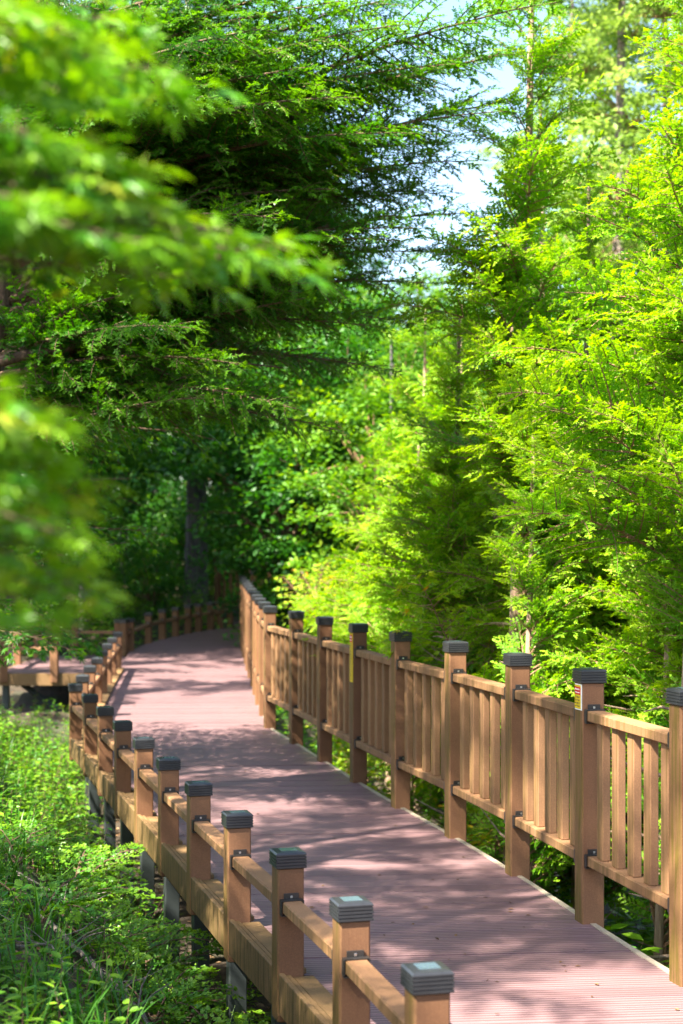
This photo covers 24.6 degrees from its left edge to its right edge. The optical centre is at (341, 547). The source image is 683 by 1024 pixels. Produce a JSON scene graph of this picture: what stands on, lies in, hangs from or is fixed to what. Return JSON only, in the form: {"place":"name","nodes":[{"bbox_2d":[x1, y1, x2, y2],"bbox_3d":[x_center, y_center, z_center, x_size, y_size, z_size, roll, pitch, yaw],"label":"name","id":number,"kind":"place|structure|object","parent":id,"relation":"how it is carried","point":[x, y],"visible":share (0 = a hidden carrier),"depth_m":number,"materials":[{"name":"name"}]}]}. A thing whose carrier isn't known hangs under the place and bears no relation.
{"place":"outdoors","nodes":[
{"label":"outdoors","id":0,"kind":"place"},
{"bbox_2d":[0,497,668,1023],"bbox_3d":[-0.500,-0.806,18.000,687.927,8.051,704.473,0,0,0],"label":"ground","id":1,"kind":"structure","parent":0,"point":[18,695],"depth_m":14.63,"materials":[{"name":"green plant"}]},
{"bbox_2d":[0,557,76,645],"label":"shrub","id":2,"kind":"object","parent":1,"relation":"on","point":[49,606],"visible":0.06,"depth_m":27.61,"materials":[{"name":"green plant"}]},
{"bbox_2d":[0,819,96,864],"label":"fern","id":3,"kind":"object","parent":1,"relation":"on","point":[45,842],"visible":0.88,"depth_m":8.71,"materials":[{"name":"green plant"}]},
{"bbox_2d":[0,909,110,975],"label":"dead branch","id":4,"kind":"object","parent":1,"relation":"on","point":[35,945],"visible":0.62,"depth_m":6.57,"materials":[{"name":"brown wood"}]},
{"bbox_2d":[0,656,125,711],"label":"platform","id":5,"kind":"structure","parent":1,"relation":"on","point":[26,675],"depth_m":22.16,"materials":[{"name":"brown wood"}]},
{"bbox_2d":[0,619,118,682],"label":"fence","id":6,"kind":"object","parent":5,"relation":"on","point":[54,664],"visible":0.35,"depth_m":21.92,"materials":[{"name":"brown wood"}]},
{"bbox_2d":[17,813,109,834],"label":"fern","id":7,"kind":"object","parent":1,"relation":"on","point":[87,816],"visible":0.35,"depth_m":10.93,"materials":[{"name":"green plant"}]},
{"bbox_2d":[10,868,137,925],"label":"dead branch","id":8,"kind":"object","parent":1,"relation":"on","point":[18,874],"visible":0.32,"depth_m":8.12,"materials":[{"name":"brown wood"}]},
{"bbox_2d":[0,866,155,925],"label":"fern","id":9,"kind":"object","parent":1,"relation":"on","point":[68,903],"visible":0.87,"depth_m":7.38,"materials":[{"name":"green plant"}]},
{"bbox_2d":[4,0,169,604],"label":"forest tree","id":10,"kind":"object","parent":1,"relation":"on","point":[125,485],"depth_m":32.05,"materials":[{"name":"green plant"}]},
{"bbox_2d":[0,98,174,666],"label":"forest tree","id":11,"kind":"object","parent":1,"relation":"on","point":[104,507],"visible":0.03,"depth_m":24.93,"materials":[{"name":"green plant"}]},
{"bbox_2d":[0,259,178,668],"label":"maple tree","id":12,"kind":"object","parent":1,"relation":"on","point":[94,547],"visible":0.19,"depth_m":12.74,"materials":[{"name":"green plant"}]},
{"bbox_2d":[39,841,147,890],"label":"fern","id":13,"kind":"object","parent":1,"relation":"on","point":[103,857],"visible":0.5,"depth_m":9.66,"materials":[{"name":"green plant"}]},
{"bbox_2d":[27,551,159,629],"bbox_3d":[-4.798,0.851,30.344,2.497,1.864,2.434,0,0,-43],"label":"shrub","id":14,"kind":"object","parent":1,"relation":"on","point":[102,577],"visible":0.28,"depth_m":30.11,"materials":[{"name":"green plant"}]},
{"bbox_2d":[34,909,168,1023],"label":"dead branch","id":15,"kind":"object","parent":1,"relation":"on","point":[80,952],"visible":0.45,"depth_m":7.04,"materials":[{"name":"brown wood"}]},
{"bbox_2d":[53,493,155,594],"bbox_3d":[-6.225,-0.269,37.201,3.655,3.193,3.890,0,0,41],"label":"shrub","id":16,"kind":"object","parent":1,"relation":"on","point":[117,544],"visible":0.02,"depth_m":37.33,"materials":[{"name":"green plant"}]},
{"bbox_2d":[19,0,197,630],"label":"forest tree","id":17,"kind":"object","parent":1,"relation":"on","point":[151,467],"visible":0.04,"depth_m":29.59,"materials":[{"name":"green plant"}]},
{"bbox_2d":[63,845,155,882],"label":"fern","id":18,"kind":"object","parent":1,"relation":"on","point":[128,860],"visible":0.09,"depth_m":11.62,"materials":[{"name":"green plant"}]},
{"bbox_2d":[0,690,225,1023],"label":"undergrowth","id":19,"kind":"object","parent":1,"relation":"on","point":[44,795],"visible":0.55,"depth_m":10.03,"materials":[{"name":"green plant"}]},
{"bbox_2d":[0,162,227,479],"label":"maple tree","id":20,"kind":"object","parent":1,"relation":"on","point":[82,453],"visible":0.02,"depth_m":11.87,"materials":[{"name":"green plant"}]},
{"bbox_2d":[47,898,193,964],"bbox_3d":[-1.204,1.908,7.660,0.957,0.225,1.121,0,0,3],"label":"fern","id":21,"kind":"object","parent":1,"relation":"on","point":[114,945],"visible":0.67,"depth_m":7.72,"materials":[{"name":"green plant"}]},
{"bbox_2d":[62,529,181,608],"bbox_3d":[-5.200,0.434,34.697,2.987,2.264,3.266,0,0,26],"label":"shrub","id":22,"kind":"object","parent":1,"relation":"on","point":[159,568],"visible":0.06,"depth_m":34.33,"materials":[{"name":"green plant"}]},
{"bbox_2d":[89,956,177,1022],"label":"dead branch","id":23,"kind":"object","parent":1,"relation":"on","point":[90,958],"visible":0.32,"depth_m":6.95,"materials":[{"name":"brown wood"}]},
{"bbox_2d":[95,490,174,584],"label":"shrub","id":24,"kind":"object","parent":1,"relation":"on","point":[136,519],"visible":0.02,"depth_m":41.99,"materials":[{"name":"green plant"}]},
{"bbox_2d":[0,690,288,1023],"bbox_3d":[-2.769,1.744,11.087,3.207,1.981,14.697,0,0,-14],"label":"grass","id":25,"kind":"structure","parent":1,"relation":"on","point":[37,917],"depth_m":6.67,"materials":[{"name":"green plant"}]},
{"bbox_2d":[70,0,225,573],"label":"forest tree","id":26,"kind":"object","parent":1,"relation":"on","point":[157,491],"visible":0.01,"depth_m":41.73,"materials":[{"name":"green plant"}]},
{"bbox_2d":[95,476,208,581],"bbox_3d":[-4.764,-0.307,38.328,3.634,2.861,3.578,0,0,-28],"label":"shrub","id":27,"kind":"object","parent":1,"relation":"on","point":[169,485],"visible":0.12,"depth_m":37.92,"materials":[{"name":"green plant"}]},
{"bbox_2d":[88,930,223,989],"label":"fern","id":28,"kind":"object","parent":1,"relation":"on","point":[189,957],"visible":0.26,"depth_m":8.31,"materials":[{"name":"green plant"}]},
{"bbox_2d":[92,919,222,970],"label":"fern","id":29,"kind":"object","parent":1,"relation":"on","point":[131,959],"visible":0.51,"depth_m":8.02,"materials":[{"name":"green plant"}]},
{"bbox_2d":[103,534,212,620],"bbox_3d":[-3.992,0.668,32.383,2.520,1.943,2.610,0,0,26],"label":"shrub","id":30,"kind":"object","parent":1,"relation":"on","point":[155,602],"visible":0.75,"depth_m":32.22,"materials":[{"name":"green plant"}]},
{"bbox_2d":[94,331,224,606],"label":"forest tree","id":31,"kind":"object","parent":1,"relation":"on","point":[146,452],"depth_m":33.83,"materials":[{"name":"green plant"}]},
{"bbox_2d":[96,963,244,1023],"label":"fern","id":32,"kind":"object","parent":1,"relation":"on","point":[168,1006],"visible":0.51,"depth_m":7.21,"materials":[{"name":"green plant"}]},
{"bbox_2d":[0,0,343,646],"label":"maple tree","id":33,"kind":"object","parent":1,"relation":"on","point":[79,219],"visible":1,"depth_m":2.19,"materials":[{"name":"green plant"}]},
{"bbox_2d":[141,492,240,576],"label":"shrub","id":34,"kind":"object","parent":1,"relation":"on","point":[178,562],"visible":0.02,"depth_m":39.80,"materials":[{"name":"green plant"}]},
{"bbox_2d":[160,485,221,581],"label":"shrub","id":35,"kind":"object","parent":1,"relation":"on","point":[185,541],"depth_m":42.98,"materials":[{"name":"green plant"}]},
{"bbox_2d":[130,495,260,593],"bbox_3d":[-3.523,-0.093,37.099,3.651,2.715,3.632,0,0,-31],"label":"shrub","id":36,"kind":"object","parent":1,"relation":"on","point":[170,530],"visible":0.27,"depth_m":36.91,"materials":[{"name":"green plant"}]},
{"bbox_2d":[129,967,264,1023],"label":"fern","id":37,"kind":"object","parent":1,"relation":"on","point":[219,999],"visible":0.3,"depth_m":8.11,"materials":[{"name":"green plant"}]},
{"bbox_2d":[126,0,304,604],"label":"forest tree","id":38,"kind":"object","parent":1,"relation":"on","point":[190,541],"visible":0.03,"depth_m":34.79,"materials":[{"name":"green plant"}]},
{"bbox_2d":[207,1011,270,1023],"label":"fern","id":39,"kind":"object","parent":1,"relation":"on","point":[245,1016],"visible":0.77,"depth_m":7.09,"materials":[{"name":"green plant"}]},
{"bbox_2d":[214,562,264,620],"bbox_3d":[-0.623,0.965,34.587,5.006,1.330,0.589,0,0,-30],"label":"railing","id":40,"kind":"object","parent":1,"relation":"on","point":[217,586],"visible":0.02,"depth_m":33.19,"materials":[{"name":"brown wood"}]},
{"bbox_2d":[207,479,284,589],"bbox_3d":[-2.077,-0.302,39.150,4.091,3.170,3.865,0,0,-31],"label":"shrub","id":41,"kind":"object","parent":1,"relation":"on","point":[237,497],"visible":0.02,"depth_m":38.33,"materials":[{"name":"green plant"}]},
{"bbox_2d":[148,0,360,587],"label":"forest tree","id":42,"kind":"object","parent":1,"relation":"on","point":[223,484],"visible":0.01,"depth_m":39.47,"materials":[{"name":"green plant"}]},
{"bbox_2d":[149,29,400,579],"bbox_3d":[-2.006,-5.514,37.496,6.814,13.933,5.716,0,0,22],"label":"forest tree","id":43,"kind":"object","parent":1,"relation":"on","point":[335,265],"visible":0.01,"depth_m":37.07,"materials":[{"name":"green plant"}]},
{"bbox_2d":[0,0,568,467],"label":"cypress tree","id":44,"kind":"object","parent":1,"relation":"on","point":[266,166],"visible":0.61,"depth_m":9.85,"materials":[{"name":"green plant"}]},
{"bbox_2d":[207,168,397,495],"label":"forest tree","id":45,"kind":"object","parent":1,"relation":"on","point":[376,266],"visible":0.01,"depth_m":43.99,"materials":[{"name":"green plant"}]},
{"bbox_2d":[143,275,475,645],"bbox_3d":[-0.399,-1.085,26.979,5.362,7.457,5.309,0,0,-32],"label":"forest tree","id":46,"kind":"object","parent":1,"relation":"on","point":[279,544],"visible":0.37,"depth_m":26.27,"materials":[{"name":"green plant"}]},
{"bbox_2d":[274,556,384,772],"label":"maple sapling","id":47,"kind":"object","parent":1,"relation":"on","point":[312,584],"visible":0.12,"depth_m":18.49,"materials":[{"name":"green plant"}]},
{"bbox_2d":[3,571,668,967],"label":"undergrowth","id":48,"kind":"object","parent":1,"relation":"on","point":[619,925],"visible":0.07,"depth_m":19.78,"materials":[{"name":"green plant"}]},
{"bbox_2d":[291,414,405,798],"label":"cypress tree","id":49,"kind":"object","parent":1,"relation":"on","point":[368,500],"visible":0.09,"depth_m":17.73,"materials":[{"name":"green plant"}]},
{"bbox_2d":[204,265,493,630],"bbox_3d":[0.604,-1.733,30.722,6.534,7.955,6.910,0,0,0],"label":"forest tree","id":50,"kind":"object","parent":1,"relation":"on","point":[365,302],"visible":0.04,"depth_m":30.91,"materials":[{"name":"green plant"}]},
{"bbox_2d":[240,323,477,630],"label":"forest tree","id":51,"kind":"object","parent":1,"relation":"on","point":[359,470],"visible":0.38,"depth_m":24.07,"materials":[{"name":"green plant"}]},
{"bbox_2d":[315,554,427,808],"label":"maple sapling","id":52,"kind":"object","parent":1,"relation":"on","point":[371,772],"visible":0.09,"depth_m":15.30,"materials":[{"name":"green plant"}]},
{"bbox_2d":[315,438,443,820],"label":"cypress tree","id":53,"kind":"object","parent":1,"relation":"on","point":[413,785],"visible":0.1,"depth_m":14.52,"materials":[{"name":"green plant"}]},
{"bbox_2d":[292,297,473,814],"bbox_3d":[0.842,0.440,16.471,2.858,6.084,2.608,0,0,0],"label":"cypress tree","id":54,"kind":"object","parent":1,"relation":"on","point":[409,396],"visible":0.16,"depth_m":16.25,"materials":[{"name":"green plant"}]},
{"bbox_2d":[85,622,682,1023],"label":"boardwalk","id":55,"kind":"structure","parent":1,"relation":"on","point":[237,758],"depth_m":8.70,"materials":[{"name":"brown wood"}]},
{"bbox_2d":[118,599,232,656],"bbox_3d":[-3.011,1.436,28.546,0.409,0.816,6.608,0,0,11],"label":"fence","id":56,"kind":"object","parent":55,"relation":"on","point":[127,629],"visible":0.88,"depth_m":28.84,"materials":[{"name":"brown wood"}]},
{"bbox_2d":[68,632,453,1023],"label":"fence","id":57,"kind":"object","parent":55,"relation":"on","point":[271,966],"visible":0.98,"depth_m":7.25,"materials":[{"name":"brown wood"}]},
{"bbox_2d":[108,653,678,1013],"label":"leaf litter","id":58,"kind":"object","parent":55,"relation":"on","point":[453,902],"visible":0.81,"depth_m":7.36,"materials":[{"name":"brown plant"}]},
{"bbox_2d":[239,571,682,986],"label":"railing","id":59,"kind":"object","parent":55,"relation":"on","point":[385,709],"visible":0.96,"depth_m":8.53,"materials":[{"name":"brown wood"}]},
{"bbox_2d":[350,633,352,682],"bbox_3d":[0.072,0.829,11.825,0.004,0.370,0.092,0,0,-13],"label":"warning sticker","id":60,"kind":"object","parent":59,"relation":"attached to","point":[351,657],"visible":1,"depth_m":11.81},
{"bbox_2d":[575,683,581,710],"bbox_3d":[1.118,0.705,7.408,0.004,0.122,0.092,0,0,-12],"label":"warning sticker","id":61,"kind":"object","parent":59,"relation":"attached to","point":[578,696],"visible":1,"depth_m":7.40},
{"bbox_2d":[302,288,504,772],"bbox_3d":[0.994,0.571,13.608,2.742,5.639,2.568,0,0,0],"label":"cypress tree","id":62,"kind":"object","parent":1,"relation":"on","point":[437,412],"visible":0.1,"depth_m":13.43,"materials":[{"name":"green plant"}]},
{"bbox_2d":[350,248,489,450],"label":"forest tree","id":63,"kind":"object","parent":1,"relation":"on","point":[437,293],"visible":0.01,"depth_m":35.53,"materials":[{"name":"green plant"}]},
{"bbox_2d":[378,601,484,844],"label":"maple sapling","id":64,"kind":"object","parent":1,"relation":"on","point":[417,791],"depth_m":12.99,"materials":[{"name":"green plant"}]},
{"bbox_2d":[350,307,567,886],"bbox_3d":[1.134,0.695,12.104,1.977,5.113,2.194,0,0,15],"label":"cypress tree","id":65,"kind":"object","parent":1,"relation":"on","point":[434,546],"visible":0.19,"depth_m":11.82,"materials":[{"name":"green plant"}]},
{"bbox_2d":[369,228,560,694],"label":"cypress tree","id":66,"kind":"object","parent":1,"relation":"on","point":[421,649],"visible":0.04,"depth_m":12.63,"materials":[{"name":"green plant"}]},
{"bbox_2d":[431,417,525,856],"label":"cypress tree","id":67,"kind":"object","parent":1,"relation":"on","point":[471,603],"visible":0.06,"depth_m":11.59,"materials":[{"name":"green plant"}]},
{"bbox_2d":[383,570,611,901],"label":"maple sapling","id":68,"kind":"object","parent":1,"relation":"on","point":[475,809],"visible":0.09,"depth_m":10.58,"materials":[{"name":"green plant"}]},
{"bbox_2d":[406,236,626,487],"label":"forest tree","id":69,"kind":"object","parent":1,"relation":"on","point":[470,378],"visible":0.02,"depth_m":32.33,"materials":[{"name":"green plant"}]},
{"bbox_2d":[374,0,666,870],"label":"cypress tree","id":70,"kind":"object","parent":1,"relation":"on","point":[506,270],"visible":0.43,"depth_m":10.14,"materials":[{"name":"green plant"}]},
{"bbox_2d":[397,74,654,895],"bbox_3d":[1.810,-0.280,13.487,2.825,7.457,2.993,0,0,0],"label":"cypress tree","id":71,"kind":"object","parent":1,"relation":"on","point":[542,228],"visible":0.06,"depth_m":13.28,"materials":[{"name":"green plant"}]},
{"bbox_2d":[409,160,650,919],"bbox_3d":[1.823,0.360,10.780,2.683,6.048,2.184,0,0,-45],"label":"cypress tree","id":72,"kind":"object","parent":1,"relation":"on","point":[488,581],"visible":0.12,"depth_m":10.78,"materials":[{"name":"green plant"}]},
{"bbox_2d":[469,370,643,888],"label":"cypress tree","id":73,"kind":"object","parent":1,"relation":"on","point":[548,859],"visible":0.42,"depth_m":9.47,"materials":[{"name":"green plant"}]},
{"bbox_2d":[461,0,652,286],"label":"pine tree","id":74,"kind":"object","parent":1,"relation":"on","point":[587,44],"visible":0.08,"depth_m":38.07,"materials":[{"name":"green plant"}]},
{"bbox_2d":[471,122,680,474],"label":"forest tree","id":75,"kind":"object","parent":1,"relation":"on","point":[604,244],"visible":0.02,"depth_m":29.25,"materials":[{"name":"green plant"}]},
{"bbox_2d":[480,0,682,964],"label":"cypress tree","id":76,"kind":"object","parent":1,"relation":"on","point":[662,452],"visible":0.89,"depth_m":8.00,"materials":[{"name":"green plant"}]},
{"bbox_2d":[491,0,682,380],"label":"pine tree","id":77,"kind":"object","parent":1,"relation":"on","point":[620,122],"visible":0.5,"depth_m":24.45,"materials":[{"name":"green plant"}]},
{"bbox_2d":[491,0,682,678],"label":"cypress tree","id":78,"kind":"object","parent":1,"relation":"on","point":[680,29],"visible":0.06,"depth_m":10.90,"materials":[{"name":"green plant"}]},
{"bbox_2d":[541,868,632,907],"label":"maple sapling","id":79,"kind":"object","parent":1,"relation":"on","point":[568,890],"visible":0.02,"depth_m":11.54,"materials":[{"name":"green plant"}]},
{"bbox_2d":[532,206,682,953],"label":"cypress tree","id":80,"kind":"object","parent":1,"relation":"on","point":[616,590],"visible":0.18,"depth_m":9.38,"materials":[{"name":"green plant"}]},
{"bbox_2d":[547,0,682,275],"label":"pine tree","id":81,"kind":"object","parent":1,"relation":"on","point":[636,32],"visible":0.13,"depth_m":27.94,"materials":[{"name":"green plant"}]},
{"bbox_2d":[594,504,682,916],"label":"cypress tree","id":82,"kind":"object","parent":1,"relation":"on","point":[645,655],"visible":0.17,"depth_m":9.00,"materials":[{"name":"green plant"}]},
{"bbox_2d":[596,46,682,523],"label":"cypress tree","id":83,"kind":"object","parent":1,"relation":"on","point":[671,87],"visible":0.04,"depth_m":14.01,"materials":[{"name":"green plant"}]},
{"bbox_2d":[604,447,682,964],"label":"cypress tree","id":84,"kind":"object","parent":1,"relation":"on","point":[660,920],"visible":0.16,"depth_m":8.99,"materials":[{"name":"green plant"}]},
{"bbox_2d":[610,623,682,768],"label":"cypress tree","id":85,"kind":"object","parent":1,"relation":"on","point":[677,668],"visible":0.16,"depth_m":8.66,"materials":[{"name":"green plant"}]},
{"bbox_2d":[626,838,668,964],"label":"maple sapling","id":86,"kind":"object","parent":1,"relation":"on","point":[665,949],"visible":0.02,"depth_m":9.20,"materials":[{"name":"green plant"}]},
{"bbox_2d":[0,0,682,494],"label":"sky","id":87,"kind":"structure","parent":0,"point":[472,187],"materials":[{"name":"white"}]}
]}

